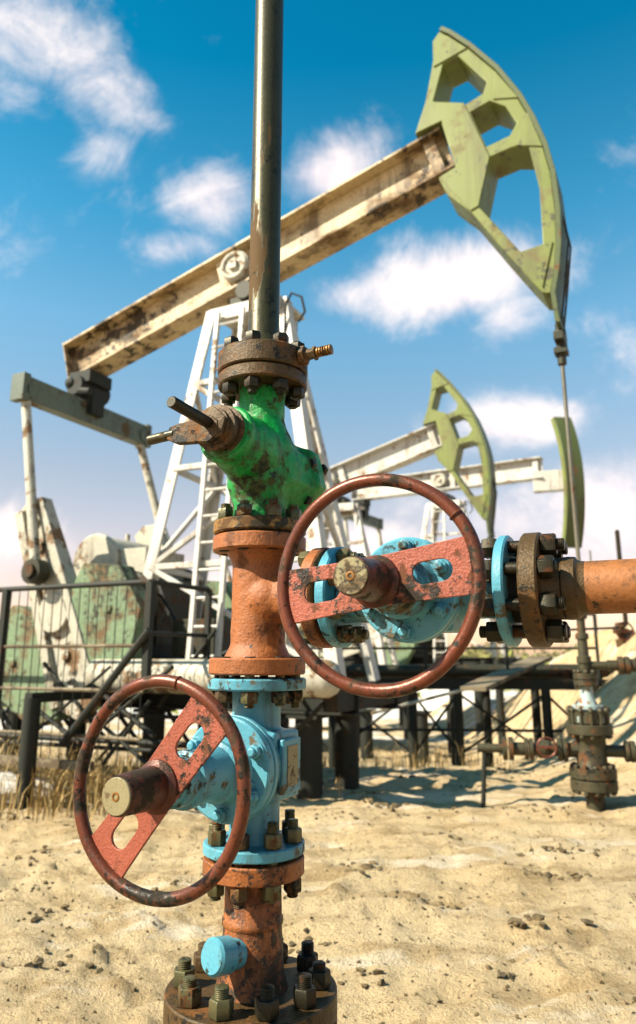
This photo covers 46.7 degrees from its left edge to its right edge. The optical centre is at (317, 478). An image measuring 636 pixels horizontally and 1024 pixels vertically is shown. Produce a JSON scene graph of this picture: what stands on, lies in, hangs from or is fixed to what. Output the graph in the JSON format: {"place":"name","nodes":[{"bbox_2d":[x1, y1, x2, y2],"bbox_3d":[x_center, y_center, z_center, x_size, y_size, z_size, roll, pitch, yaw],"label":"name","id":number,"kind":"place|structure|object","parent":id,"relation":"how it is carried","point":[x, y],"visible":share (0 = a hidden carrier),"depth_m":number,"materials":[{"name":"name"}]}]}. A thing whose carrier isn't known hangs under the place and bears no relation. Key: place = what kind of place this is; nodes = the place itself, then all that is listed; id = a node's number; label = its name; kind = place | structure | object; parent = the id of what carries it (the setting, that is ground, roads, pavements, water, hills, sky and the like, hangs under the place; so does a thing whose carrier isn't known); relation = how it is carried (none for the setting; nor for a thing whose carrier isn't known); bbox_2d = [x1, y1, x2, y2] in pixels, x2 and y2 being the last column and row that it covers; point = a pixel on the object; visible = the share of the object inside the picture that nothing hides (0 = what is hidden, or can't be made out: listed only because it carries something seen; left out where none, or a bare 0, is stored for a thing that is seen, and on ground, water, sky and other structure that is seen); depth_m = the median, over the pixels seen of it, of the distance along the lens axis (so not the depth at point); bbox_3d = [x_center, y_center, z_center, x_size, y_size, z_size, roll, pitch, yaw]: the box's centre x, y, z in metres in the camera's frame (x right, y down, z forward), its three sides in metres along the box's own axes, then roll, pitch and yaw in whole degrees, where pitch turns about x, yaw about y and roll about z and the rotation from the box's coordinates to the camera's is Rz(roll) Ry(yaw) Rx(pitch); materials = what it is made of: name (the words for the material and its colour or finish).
{"place":"outdoors","nodes":[
{"label":"outdoors","id":0,"kind":"place"},
{"bbox_2d":[0,620,635,1023],"bbox_3d":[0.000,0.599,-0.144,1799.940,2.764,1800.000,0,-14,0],"label":"ground","id":1,"kind":"structure","parent":0,"point":[480,936],"depth_m":3.71,"materials":[{"name":"beige sand"}]},
{"bbox_2d":[0,765,72,805],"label":"dry grass","id":2,"kind":"object","parent":1,"relation":"on","point":[10,780],"visible":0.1,"depth_m":6.20,"materials":[{"name":"beige plant"}]},
{"bbox_2d":[0,579,324,809],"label":"guard railing","id":3,"kind":"object","parent":1,"relation":"on","point":[27,759],"visible":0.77,"depth_m":6.30,"materials":[{"name":"black metal"}]},
{"bbox_2d":[3,646,575,713],"bbox_3d":[0.126,7.818,28.867,30.460,3.036,10.576,0,-14,0],"label":"scrub","id":4,"kind":"object","parent":1,"relation":"on","point":[420,696],"visible":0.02,"depth_m":25.35,"materials":[{"name":"plant"}]},
{"bbox_2d":[1,26,580,799],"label":"pumpjack","id":5,"kind":"object","parent":1,"relation":"on","point":[369,200],"visible":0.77,"depth_m":7.69,"materials":[{"name":"green paint"}]},
{"bbox_2d":[83,659,341,697],"bbox_3d":[-0.992,1.734,6.454,2.600,0.300,0.300,-6,-15,25],"label":"surge pipe","id":6,"kind":"object","parent":5,"relation":"attached to","point":[196,671],"visible":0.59,"depth_m":6.45,"materials":[{"name":"white metal"}]},
{"bbox_2d":[0,651,602,826],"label":"dry grass","id":7,"kind":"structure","parent":1,"relation":"on","point":[66,780],"depth_m":6.39,"materials":[{"name":"beige plant"}]},
{"bbox_2d":[0,712,635,1023],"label":"earth clods","id":8,"kind":"object","parent":1,"relation":"on","point":[519,922],"visible":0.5,"depth_m":3.74,"materials":[{"name":"brown soil"}]},
{"bbox_2d":[197,369,497,762],"bbox_3d":[0.353,1.923,15.989,7.175,8.144,2.580,-6,-15,25],"label":"pumpjack","id":9,"kind":"object","parent":1,"relation":"on","point":[437,434],"visible":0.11,"depth_m":15.39,"materials":[{"name":"white paint"}]},
{"bbox_2d":[73,0,635,1023],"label":"wellhead","id":10,"kind":"object","parent":1,"relation":"on","point":[237,772],"visible":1,"depth_m":1.58,"materials":[{"name":"metal"}]},
{"bbox_2d":[313,641,577,663],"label":"wood","id":11,"kind":"object","parent":1,"relation":"on","point":[475,653],"visible":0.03,"depth_m":79.82,"materials":[{"name":"plant"}]},
{"bbox_2d":[288,614,613,767],"bbox_3d":[1.537,3.347,10.445,5.401,2.767,0.987,-1,-14,6],"label":"pipe trestle","id":12,"kind":"object","parent":1,"relation":"on","point":[545,679],"visible":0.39,"depth_m":10.09,"materials":[{"name":"black metal"}]},
{"bbox_2d":[319,417,597,739],"bbox_3d":[3.289,2.706,18.941,7.208,8.086,2.580,-8,-16,30],"label":"pumpjack","id":13,"kind":"object","parent":1,"relation":"on","point":[523,470],"visible":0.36,"depth_m":18.38,"materials":[{"name":"white paint"}]},
{"bbox_2d":[460,656,552,766],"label":"platform","id":14,"kind":"structure","parent":1,"relation":"on","point":[485,684],"depth_m":10.58,"materials":[{"name":"black metal"}]},
{"bbox_2d":[371,689,462,714],"bbox_3d":[1.378,2.654,8.927,1.624,0.350,0.040,5,-14,-21],"label":"plank","id":15,"kind":"object","parent":14,"relation":"on","point":[420,700],"visible":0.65,"depth_m":8.86,"materials":[{"name":"brown wood"}]},
{"bbox_2d":[477,615,635,811],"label":"wellhead","id":16,"kind":"object","parent":1,"relation":"on","point":[592,769],"visible":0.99,"depth_m":6.03,"materials":[{"name":"metal"}]},
{"bbox_2d":[615,530,627,624],"bbox_3d":[5.951,2.150,14.396,0.092,2.352,0.092,6,-15,-22],"label":"marker pole","id":17,"kind":"object","parent":1,"relation":"on","point":[619,556],"visible":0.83,"depth_m":14.55,"materials":[{"name":"metal"}]},
{"bbox_2d":[0,0,635,656],"label":"sky","id":18,"kind":"structure","parent":0,"point":[126,126],"materials":[{"name":"blue"}]},
{"bbox_2d":[613,622,634,646],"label":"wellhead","id":19,"kind":"object","parent":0,"point":[621,632],"visible":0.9,"depth_m":11.16,"materials":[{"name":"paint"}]}
]}

